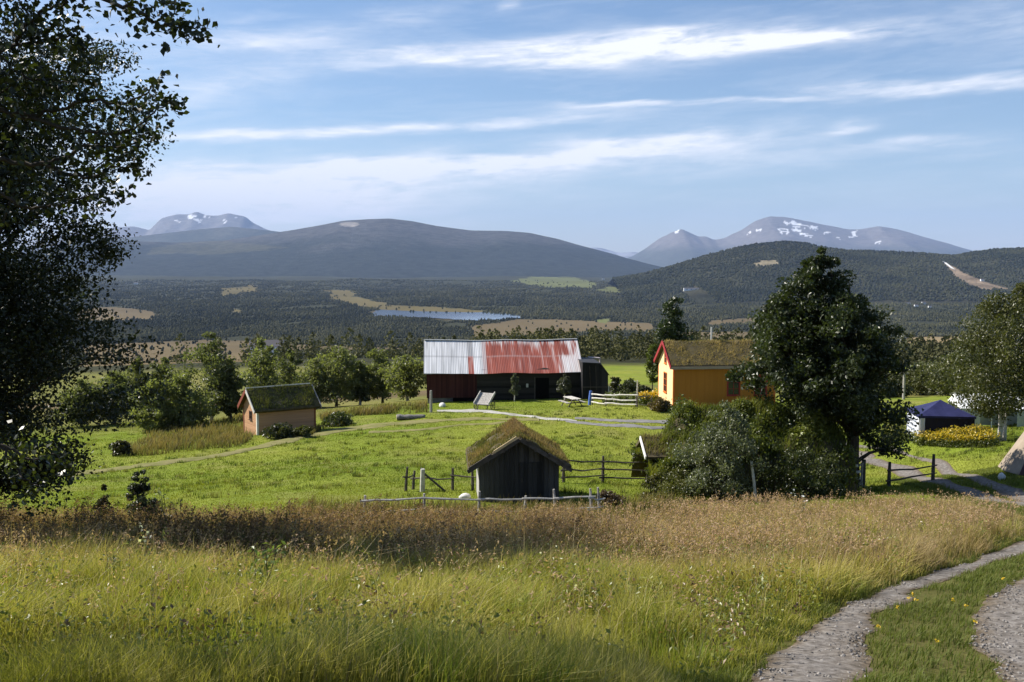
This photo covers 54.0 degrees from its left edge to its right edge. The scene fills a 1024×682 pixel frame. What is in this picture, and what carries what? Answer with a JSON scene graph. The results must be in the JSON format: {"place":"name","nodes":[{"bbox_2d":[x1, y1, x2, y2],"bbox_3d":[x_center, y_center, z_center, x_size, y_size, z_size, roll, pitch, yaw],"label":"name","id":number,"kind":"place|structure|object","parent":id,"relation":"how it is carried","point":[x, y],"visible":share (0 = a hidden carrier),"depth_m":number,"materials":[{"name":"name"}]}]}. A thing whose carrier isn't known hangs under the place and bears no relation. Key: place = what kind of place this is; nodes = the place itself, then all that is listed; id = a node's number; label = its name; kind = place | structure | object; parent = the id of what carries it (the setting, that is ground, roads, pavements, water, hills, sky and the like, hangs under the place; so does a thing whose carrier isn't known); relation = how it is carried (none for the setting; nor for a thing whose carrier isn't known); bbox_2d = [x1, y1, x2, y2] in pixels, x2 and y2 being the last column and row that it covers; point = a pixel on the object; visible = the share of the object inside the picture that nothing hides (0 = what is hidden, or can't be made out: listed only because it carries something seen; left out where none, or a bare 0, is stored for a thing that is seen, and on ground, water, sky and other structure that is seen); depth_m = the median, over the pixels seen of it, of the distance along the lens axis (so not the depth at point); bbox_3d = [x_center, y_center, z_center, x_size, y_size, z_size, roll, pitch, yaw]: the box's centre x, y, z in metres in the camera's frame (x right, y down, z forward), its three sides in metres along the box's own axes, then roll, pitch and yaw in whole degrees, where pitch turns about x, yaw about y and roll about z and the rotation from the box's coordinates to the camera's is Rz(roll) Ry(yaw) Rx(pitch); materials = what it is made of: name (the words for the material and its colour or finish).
{"place":"outdoors","nodes":[
{"label":"outdoors","id":0,"kind":"place"},
{"bbox_2d":[11,212,266,259],"bbox_3d":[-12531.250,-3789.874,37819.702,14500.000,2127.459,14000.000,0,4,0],"label":"mountain","id":1,"kind":"structure","parent":0,"point":[183,222],"depth_m":36825.73,"materials":[{"name":"stone"}]},
{"bbox_2d":[65,227,276,245],"bbox_3d":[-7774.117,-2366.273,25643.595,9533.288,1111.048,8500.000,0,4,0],"label":"hill","id":2,"kind":"structure","parent":0,"point":[216,234],"depth_m":25242.84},
{"bbox_2d":[76,417,538,474],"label":"path","id":3,"kind":"structure","parent":0,"point":[290,440],"depth_m":71.78,"materials":[{"name":"dirt"},{"name":"gravel"}]},
{"bbox_2d":[5,219,660,277],"bbox_3d":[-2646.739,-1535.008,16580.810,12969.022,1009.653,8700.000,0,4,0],"label":"hill","id":4,"kind":"structure","parent":0,"point":[380,248],"depth_m":14289.23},
{"bbox_2d":[369,421,503,432],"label":"path","id":5,"kind":"structure","parent":0,"point":[433,428],"depth_m":73.06,"materials":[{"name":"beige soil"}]},
{"bbox_2d":[373,310,520,319],"bbox_3d":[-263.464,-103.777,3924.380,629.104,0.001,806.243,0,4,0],"label":"lake","id":6,"kind":"structure","parent":0,"point":[463,315],"depth_m":3918.90,"materials":[{"name":"liquid"}]},
{"bbox_2d":[437,409,576,420],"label":"path","id":7,"kind":"structure","parent":0,"point":[488,411],"depth_m":82.58,"materials":[{"name":"gravel"}]},
{"bbox_2d":[0,275,1023,681],"bbox_3d":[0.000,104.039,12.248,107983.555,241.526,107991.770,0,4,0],"label":"ground","id":8,"kind":"structure","parent":0,"point":[634,369],"depth_m":68.24,"materials":[{"name":"green plant"}]},
{"bbox_2d":[48,379,109,426],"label":"birch tree","id":9,"kind":"object","parent":8,"relation":"on","point":[68,394],"visible":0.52,"depth_m":95.80,"materials":[{"name":"green plant"}]},
{"bbox_2d":[0,0,175,519],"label":"alder tree","id":10,"kind":"object","parent":8,"relation":"on","point":[28,349],"visible":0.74,"depth_m":25.03,"materials":[{"name":"green plant"}]},
{"bbox_2d":[60,370,144,423],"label":"birch tree","id":11,"kind":"object","parent":8,"relation":"on","point":[115,378],"visible":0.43,"depth_m":98.19,"materials":[{"name":"green plant"}]},
{"bbox_2d":[91,484,114,518],"bbox_3d":[-12.399,5.180,30.469,0.709,1.714,0.673,3,5,33],"label":"juniper bush","id":12,"kind":"object","parent":8,"relation":"on","point":[103,499],"visible":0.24,"depth_m":30.44,"materials":[{"name":"green plant"}]},
{"bbox_2d":[0,0,219,508],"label":"aspen tree","id":13,"kind":"object","parent":8,"relation":"on","point":[78,45],"visible":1,"depth_m":11.09,"materials":[{"name":"green plant"}]},
{"bbox_2d":[102,548,126,585],"bbox_3d":[-6.437,3.809,16.364,0.488,0.815,0.373,-3,6,-37],"label":"willow sapling","id":14,"kind":"object","parent":8,"relation":"on","point":[114,561],"visible":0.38,"depth_m":16.31,"materials":[{"name":"green plant"}]},
{"bbox_2d":[108,440,132,455],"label":"bush","id":15,"kind":"object","parent":8,"relation":"on","point":[120,447],"visible":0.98,"depth_m":66.48,"materials":[{"name":"green plant"}]},
{"bbox_2d":[120,356,153,405],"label":"birch tree","id":16,"kind":"object","parent":8,"relation":"on","point":[137,372],"visible":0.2,"depth_m":112.29,"materials":[{"name":"green plant"}]},
{"bbox_2d":[123,469,161,521],"bbox_3d":[-11.537,5.065,31.587,1.105,2.128,1.126,-3,6,-37],"label":"juniper bush","id":17,"kind":"object","parent":8,"relation":"on","point":[141,487],"visible":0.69,"depth_m":31.38,"materials":[{"name":"green plant"}]},
{"bbox_2d":[121,523,167,564],"bbox_3d":[-6.706,3.934,18.441,0.859,1.205,0.514,0,4,0],"label":"plant","id":18,"kind":"object","parent":8,"relation":"on","point":[143,540],"visible":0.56,"depth_m":18.41,"materials":[{"name":"green plant"}]},
{"bbox_2d":[119,378,185,433],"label":"birch tree","id":19,"kind":"object","parent":8,"relation":"on","point":[144,423],"visible":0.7,"depth_m":85.98,"materials":[{"name":"green plant"}]},
{"bbox_2d":[136,357,181,398],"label":"birch tree","id":20,"kind":"object","parent":8,"relation":"on","point":[159,372],"visible":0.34,"depth_m":111.90,"materials":[{"name":"green plant"}]},
{"bbox_2d":[154,488,173,524],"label":"tall weed","id":21,"kind":"object","parent":8,"relation":"on","point":[164,504],"visible":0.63,"depth_m":26.34,"materials":[{"name":"green plant"}]},
{"bbox_2d":[146,373,217,430],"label":"birch tree","id":22,"kind":"object","parent":8,"relation":"on","point":[182,393],"visible":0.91,"depth_m":87.02,"materials":[{"name":"green plant"}]},
{"bbox_2d":[164,331,259,420],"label":"birch tree","id":23,"kind":"object","parent":8,"relation":"on","point":[212,363],"visible":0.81,"depth_m":92.06,"materials":[{"name":"green plant"}]},
{"bbox_2d":[211,359,246,420],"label":"birch tree","id":24,"kind":"object","parent":8,"relation":"on","point":[229,408],"visible":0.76,"depth_m":92.99,"materials":[{"name":"green plant"}]},
{"bbox_2d":[236,336,286,389],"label":"birch tree","id":25,"kind":"object","parent":8,"relation":"on","point":[259,365],"visible":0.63,"depth_m":104.05,"materials":[{"name":"green plant"}]},
{"bbox_2d":[246,539,285,600],"bbox_3d":[-3.672,3.491,14.958,0.410,1.078,0.735,1,5,17],"label":"willow sapling","id":26,"kind":"object","parent":8,"relation":"on","point":[274,562],"visible":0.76,"depth_m":14.87,"materials":[{"name":"green plant"}]},
{"bbox_2d":[248,340,283,352],"bbox_3d":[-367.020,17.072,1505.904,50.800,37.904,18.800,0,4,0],"label":"farmhouse","id":27,"kind":"object","parent":8,"relation":"on","point":[271,342],"visible":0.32,"depth_m":1499.57,"materials":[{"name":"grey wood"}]},
{"bbox_2d":[260,422,294,439],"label":"bush","id":28,"kind":"object","parent":8,"relation":"on","point":[278,431],"visible":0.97,"depth_m":72.61,"materials":[{"name":"green plant"}]},
{"bbox_2d":[237,383,321,434],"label":"log cabin","id":29,"kind":"object","parent":8,"relation":"on","point":[294,406],"visible":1,"depth_m":77.22,"materials":[{"name":"wood"}]},
{"bbox_2d":[266,348,306,384],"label":"birch tree","id":30,"kind":"object","parent":8,"relation":"on","point":[289,367],"visible":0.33,"depth_m":109.67,"materials":[{"name":"green plant"}]},
{"bbox_2d":[289,512,307,561],"bbox_3d":[-4.478,4.200,20.955,0.433,1.436,0.984,-3,5,-33],"label":"birch seedling","id":31,"kind":"object","parent":8,"relation":"on","point":[298,527],"visible":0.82,"depth_m":20.91,"materials":[{"name":"green plant"}]},
{"bbox_2d":[292,425,312,436],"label":"bush","id":32,"kind":"object","parent":8,"relation":"on","point":[302,430],"visible":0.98,"depth_m":73.01,"materials":[{"name":"green plant"}]},
{"bbox_2d":[283,357,340,403],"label":"birch tree","id":33,"kind":"object","parent":8,"relation":"on","point":[316,370],"visible":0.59,"depth_m":104.07,"materials":[{"name":"green plant"}]},
{"bbox_2d":[0,488,650,561],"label":"withered weeds","id":34,"kind":"object","parent":8,"relation":"on","point":[257,520],"visible":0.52,"depth_m":24.80,"materials":[{"name":"brown plant"}]},
{"bbox_2d":[292,345,364,405],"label":"birch tree","id":35,"kind":"object","parent":8,"relation":"on","point":[338,362],"visible":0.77,"depth_m":105.67,"materials":[{"name":"green plant"}]},
{"bbox_2d":[321,411,352,426],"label":"bush","id":36,"kind":"object","parent":8,"relation":"on","point":[334,419],"visible":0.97,"depth_m":82.20,"materials":[{"name":"green plant"}]},
{"bbox_2d":[342,360,378,404],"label":"birch tree","id":37,"kind":"object","parent":8,"relation":"on","point":[361,387],"visible":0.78,"depth_m":108.26,"materials":[{"name":"green plant"}]},
{"bbox_2d":[347,348,413,402],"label":"birch tree","id":38,"kind":"object","parent":8,"relation":"on","point":[379,386],"visible":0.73,"depth_m":109.80,"materials":[{"name":"green plant"}]},
{"bbox_2d":[377,353,426,400],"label":"birch tree","id":39,"kind":"object","parent":8,"relation":"on","point":[407,382],"visible":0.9,"depth_m":102.73,"materials":[{"name":"green plant"}]},
{"bbox_2d":[121,398,692,523],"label":"rough grass","id":40,"kind":"structure","parent":8,"relation":"on","point":[191,434],"depth_m":69.00,"materials":[{"name":"plant"}]},
{"bbox_2d":[396,414,424,419],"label":"felled log","id":41,"kind":"object","parent":8,"relation":"on","point":[404,417],"visible":0.94,"depth_m":82.44,"materials":[{"name":"wood"}]},
{"bbox_2d":[420,469,445,491],"bbox_3d":[-3.209,5.801,40.579,1.084,1.255,0.215,1,5,10],"label":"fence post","id":42,"kind":"object","parent":8,"relation":"on","point":[423,474],"visible":0.82,"depth_m":40.57,"materials":[{"name":"wood"}]},
{"bbox_2d":[402,467,475,490],"bbox_3d":[-2.874,5.807,41.060,3.094,1.384,0.873,1,5,9],"label":"pole fence","id":43,"kind":"object","parent":8,"relation":"on","point":[452,478],"visible":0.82,"depth_m":40.83,"materials":[{"name":"wood"}]},
{"bbox_2d":[360,487,604,515],"bbox_3d":[-0.938,5.742,34.122,8.367,1.372,0.297,0,4,-6],"label":"pole fence","id":44,"kind":"object","parent":8,"relation":"on","point":[554,498],"visible":0.47,"depth_m":34.12,"materials":[{"name":"wood"}]},
{"bbox_2d":[473,391,495,409],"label":"hand cart","id":45,"kind":"object","parent":8,"relation":"on","point":[484,399],"visible":0.96,"depth_m":87.22,"materials":[{"name":"wood"}]},
{"bbox_2d":[424,338,580,403],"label":"barn","id":46,"kind":"structure","parent":8,"relation":"on","point":[460,370],"depth_m":95.00,"materials":[{"name":"metal"}]},
{"bbox_2d":[453,398,474,401],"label":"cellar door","id":47,"kind":"structure","parent":46,"relation":"in","point":[454,399],"depth_m":94.47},
{"bbox_2d":[534,377,548,398],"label":"door","id":48,"kind":"structure","parent":46,"relation":"in","point":[541,385],"depth_m":94.84,"materials":[{"name":"wood"}]},
{"bbox_2d":[0,515,1005,680],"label":"meadow herbs","id":49,"kind":"object","parent":8,"relation":"on","point":[743,630],"visible":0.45,"depth_m":13.16,"materials":[{"name":"green plant"}]},
{"bbox_2d":[0,490,1023,681],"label":"long grass","id":50,"kind":"structure","parent":8,"relation":"on","point":[572,656],"depth_m":12.60,"materials":[{"name":"green plant"}]},
{"bbox_2d":[0,488,1023,657],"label":"seeding grass","id":51,"kind":"structure","parent":8,"relation":"on","point":[696,515],"depth_m":23.07,"materials":[{"name":"plant"}]},
{"bbox_2d":[0,396,1023,519],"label":"meadow grass","id":52,"kind":"structure","parent":8,"relation":"on","point":[208,471],"depth_m":51.85,"materials":[{"name":"plant"}]},
{"bbox_2d":[1,240,1023,364],"bbox_3d":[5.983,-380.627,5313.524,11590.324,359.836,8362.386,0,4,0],"label":"forest","id":53,"kind":"object","parent":8,"relation":"on","point":[195,308],"visible":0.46,"depth_m":5061.97,"materials":[{"name":"green plant"}]},
{"bbox_2d":[509,373,520,401],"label":"young tree","id":54,"kind":"object","parent":8,"relation":"on","point":[514,389],"visible":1,"depth_m":92.97,"materials":[{"name":"green plant"}]},
{"bbox_2d":[12,325,1021,367],"bbox_3d":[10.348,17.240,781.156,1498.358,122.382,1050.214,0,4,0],"label":"forest","id":55,"kind":"object","parent":8,"relation":"on","point":[596,344],"visible":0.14,"depth_m":291.46,"materials":[{"name":"plant"}]},
{"bbox_2d":[466,416,572,501],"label":"storehouse","id":56,"kind":"structure","parent":8,"relation":"on","point":[514,457],"depth_m":37.56,"materials":[{"name":"wood"}]},
{"bbox_2d":[519,462,541,501],"bbox_3d":[0.689,5.277,37.585,0.860,1.500,0.043,0,4,-4],"label":"door","id":57,"kind":"structure","parent":56,"relation":"in","point":[530,473],"depth_m":37.58,"materials":[{"name":"wood"}]},
{"bbox_2d":[556,373,571,398],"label":"young tree","id":58,"kind":"object","parent":8,"relation":"on","point":[564,385],"visible":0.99,"depth_m":93.01,"materials":[{"name":"green plant"}]},
{"bbox_2d":[558,396,585,407],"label":"picnic table","id":59,"kind":"object","parent":8,"relation":"on","point":[573,398],"visible":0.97,"depth_m":84.86,"materials":[{"name":"wood"}]},
{"bbox_2d":[578,357,608,398],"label":"lean to shed","id":60,"kind":"object","parent":8,"relation":"on","point":[594,374],"visible":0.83,"depth_m":93.59,"materials":[{"name":"wood"}]},
{"bbox_2d":[560,456,648,482],"bbox_3d":[4.059,5.830,43.974,4.061,1.600,0.388,0,4,-5],"label":"rail fence","id":61,"kind":"object","parent":8,"relation":"on","point":[602,475],"visible":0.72,"depth_m":43.91,"materials":[{"name":"wood"}]},
{"bbox_2d":[589,489,625,509],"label":"brown bush","id":62,"kind":"object","parent":8,"relation":"on","point":[611,496],"visible":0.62,"depth_m":36.13,"materials":[{"name":"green plant"}]},
{"bbox_2d":[591,391,637,406],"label":"white fence","id":63,"kind":"object","parent":8,"relation":"on","point":[605,398],"visible":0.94,"depth_m":82.41,"materials":[{"name":"wood"}]},
{"bbox_2d":[609,376,624,393],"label":"garden bush","id":64,"kind":"object","parent":8,"relation":"on","point":[615,382],"visible":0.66,"depth_m":104.47,"materials":[{"name":"green plant"}]},
{"bbox_2d":[602,390,635,403],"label":"garden crop","id":65,"kind":"object","parent":8,"relation":"on","point":[621,398],"visible":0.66,"depth_m":85.72,"materials":[{"name":"green plant"}]},
{"bbox_2d":[617,378,640,393],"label":"garden bush","id":66,"kind":"object","parent":8,"relation":"on","point":[630,386],"visible":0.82,"depth_m":102.20,"materials":[{"name":"green plant"}]},
{"bbox_2d":[636,385,651,394],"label":"garden bush","id":67,"kind":"object","parent":8,"relation":"on","point":[644,388],"visible":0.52,"depth_m":98.62,"materials":[{"name":"green plant"}]},
{"bbox_2d":[638,388,658,405],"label":"garden flowers","id":68,"kind":"object","parent":8,"relation":"on","point":[653,394],"visible":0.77,"depth_m":81.28,"materials":[{"name":"yellow plant"}]},
{"bbox_2d":[645,344,657,389],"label":"young tree","id":69,"kind":"object","parent":8,"relation":"on","point":[650,370],"visible":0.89,"depth_m":98.34,"materials":[{"name":"green plant"}]},
{"bbox_2d":[640,473,662,497],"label":"green bush","id":70,"kind":"object","parent":8,"relation":"on","point":[649,480],"visible":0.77,"depth_m":39.08,"materials":[{"name":"green plant"}]},
{"bbox_2d":[647,397,672,411],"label":"rose bush","id":71,"kind":"object","parent":8,"relation":"on","point":[660,404],"visible":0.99,"depth_m":76.71,"materials":[{"name":"green plant"}]},
{"bbox_2d":[652,296,694,376],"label":"poplar tree","id":72,"kind":"object","parent":8,"relation":"on","point":[669,329],"visible":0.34,"depth_m":99.64,"materials":[{"name":"green plant"}]},
{"bbox_2d":[652,466,708,502],"bbox_3d":[6.372,5.512,38.155,1.905,1.525,2.032,4,6,44],"label":"green bush","id":73,"kind":"object","parent":8,"relation":"on","point":[672,481],"visible":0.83,"depth_m":37.95,"materials":[{"name":"green plant"}]},
{"bbox_2d":[653,327,774,407],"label":"yellow house","id":74,"kind":"structure","parent":8,"relation":"on","point":[696,370],"depth_m":79.00,"materials":[{"name":"wood"}]},
{"bbox_2d":[662,371,666,392],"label":"window","id":75,"kind":"structure","parent":74,"relation":"in","point":[664,373],"depth_m":80.88,"materials":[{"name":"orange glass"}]},
{"bbox_2d":[727,377,739,395],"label":"window","id":76,"kind":"structure","parent":74,"relation":"in","point":[733,389],"depth_m":78.99,"materials":[{"name":"red glass"}]},
{"bbox_2d":[753,375,767,395],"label":"window","id":77,"kind":"structure","parent":74,"relation":"in","point":[765,387],"depth_m":79.18,"materials":[{"name":"glass"}]},
{"bbox_2d":[665,400,769,500],"bbox_3d":[7.652,4.215,38.031,3.861,4.034,4.294,0,4,0],"label":"willow bush","id":78,"kind":"object","parent":8,"relation":"on","point":[720,443],"visible":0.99,"depth_m":37.57,"materials":[{"name":"green plant"}]},
{"bbox_2d":[627,393,862,498],"bbox_3d":[9.441,4.238,41.905,8.904,4.272,6.556,0,4,-2],"label":"willow bush","id":79,"kind":"object","parent":8,"relation":"on","point":[778,429],"visible":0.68,"depth_m":40.32,"materials":[{"name":"leaf"},{"name":"bark"}]},
{"bbox_2d":[750,461,756,499],"bbox_3d":[8.992,5.359,37.331,0.320,1.812,0.113,0,4,0],"label":"pole","id":80,"kind":"object","parent":8,"relation":"on","point":[753,481],"visible":0.71,"depth_m":37.28,"materials":[{"name":"wood"}]},
{"bbox_2d":[746,446,871,499],"bbox_3d":[11.060,5.022,38.229,4.323,2.188,3.737,-2,5,-23],"label":"bramble bush","id":81,"kind":"object","parent":8,"relation":"on","point":[812,479],"visible":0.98,"depth_m":37.73,"materials":[{"name":"green plant"}]},
{"bbox_2d":[725,246,923,488],"bbox_3d":[12.753,1.238,41.254,7.580,10.238,6.514,0,4,0],"label":"rowan tree","id":82,"kind":"object","parent":8,"relation":"on","point":[833,373],"visible":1,"depth_m":40.13,"materials":[{"name":"green plant"}]},
{"bbox_2d":[653,465,1023,681],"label":"verge grass","id":83,"kind":"structure","parent":8,"relation":"on","point":[990,569],"depth_m":13.94,"materials":[{"name":"plant"}]},
{"bbox_2d":[856,459,865,486],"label":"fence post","id":84,"kind":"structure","parent":8,"relation":"on","point":[862,471],"depth_m":41.61,"materials":[{"name":"wood"}]},
{"bbox_2d":[882,372,913,397],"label":"tree","id":85,"kind":"object","parent":8,"relation":"on","point":[898,379],"visible":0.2,"depth_m":121.56,"materials":[{"name":"green plant"}]},
{"bbox_2d":[881,423,922,446],"bbox_3d":[24.596,5.722,62.309,2.495,2.072,11.730,1,4,6],"label":"herb growth","id":86,"kind":"object","parent":8,"relation":"on","point":[914,437],"visible":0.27,"depth_m":59.76,"materials":[{"name":"green plant"}]},
{"bbox_2d":[902,373,908,398],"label":"utility pole","id":87,"kind":"object","parent":8,"relation":"on","point":[903,395],"visible":0.55,"depth_m":104.58,"materials":[{"name":"wood"}]},
{"bbox_2d":[885,454,936,486],"bbox_3d":[16.805,5.611,42.376,2.595,1.531,0.250,-2,5,-19],"label":"rail fence","id":88,"kind":"object","parent":8,"relation":"on","point":[932,473],"visible":0.88,"depth_m":42.27,"materials":[{"name":"wood"}]},
{"bbox_2d":[905,362,949,394],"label":"tree","id":89,"kind":"object","parent":8,"relation":"on","point":[917,384],"visible":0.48,"depth_m":127.61,"materials":[{"name":"green plant"}]},
{"bbox_2d":[912,350,962,395],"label":"tree","id":90,"kind":"object","parent":8,"relation":"on","point":[942,370],"visible":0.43,"depth_m":120.23,"materials":[{"name":"green plant"}]},
{"bbox_2d":[876,577,1004,641],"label":"hawkbit flowers","id":91,"kind":"object","parent":8,"relation":"on","point":[965,605],"visible":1,"depth_m":14.57,"materials":[{"name":"yellow plant"}]},
{"bbox_2d":[906,400,975,437],"bbox_3d":[25.030,4.646,58.787,3.124,2.450,3.124,1,5,9],"label":"gazebo","id":92,"kind":"object","parent":8,"relation":"on","point":[941,414],"visible":0.62,"depth_m":57.48,"materials":[{"name":"blue fabric"}]},
{"bbox_2d":[914,423,1000,447],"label":"goldenrod flowers","id":93,"kind":"object","parent":8,"relation":"on","point":[971,436],"visible":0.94,"depth_m":55.12,"materials":[{"name":"yellow plant"}]},
{"bbox_2d":[949,343,998,390],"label":"tree","id":94,"kind":"object","parent":8,"relation":"on","point":[958,363],"visible":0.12,"depth_m":101.10,"materials":[{"name":"green plant"}]},
{"bbox_2d":[944,282,1023,440],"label":"birch tree","id":95,"kind":"object","parent":8,"relation":"on","point":[1005,363],"visible":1,"depth_m":53.58,"materials":[{"name":"green plant"}]},
{"bbox_2d":[948,392,1023,427],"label":"marquee","id":96,"kind":"object","parent":8,"relation":"on","point":[1018,419],"visible":0.12,"depth_m":66.95,"materials":[{"name":"fabric"}]},
{"bbox_2d":[998,432,1023,475],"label":"lavvu","id":97,"kind":"object","parent":8,"relation":"on","point":[1012,461],"visible":1,"depth_m":41.48,"materials":[{"name":"beige fabric"}]},
{"bbox_2d":[0,0,1023,252],"label":"sky","id":98,"kind":"structure","parent":0,"point":[620,126],"materials":[{"name":"blue"}]},
{"bbox_2d":[589,247,637,257],"bbox_3d":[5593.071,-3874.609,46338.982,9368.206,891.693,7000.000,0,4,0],"label":"mountain","id":99,"kind":"structure","parent":0,"point":[626,254],"depth_m":46423.19,"materials":[{"name":"stone"}]},
{"bbox_2d":[565,420,663,428],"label":"farm road","id":100,"kind":"structure","parent":0,"point":[621,425],"depth_m":70.04,"materials":[{"name":"gravel"}]},
{"bbox_2d":[575,417,667,423],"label":"farm road","id":101,"kind":"structure","parent":0,"point":[635,420],"depth_m":72.48,"materials":[{"name":"gravel"}]},
{"bbox_2d":[628,216,972,266],"bbox_3d":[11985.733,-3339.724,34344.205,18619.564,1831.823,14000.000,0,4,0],"label":"mountain","id":102,"kind":"structure","parent":0,"point":[678,246],"depth_m":32242.35,"materials":[{"name":"stone"}]},
{"bbox_2d":[608,242,1023,303],"bbox_3d":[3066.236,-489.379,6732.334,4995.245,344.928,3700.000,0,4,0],"label":"hill","id":103,"kind":"structure","parent":0,"point":[699,296],"depth_m":5474.02,"materials":[{"name":"plant"}]},
{"bbox_2d":[751,450,1023,681],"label":"gravel track","id":104,"kind":"structure","parent":0,"point":[802,666],"depth_m":13.09,"materials":[{"name":"gravel"}]},
{"bbox_2d":[859,445,1023,681],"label":"gravel track","id":105,"kind":"structure","parent":0,"point":[944,467],"depth_m":14.21,"materials":[{"name":"gravel"}]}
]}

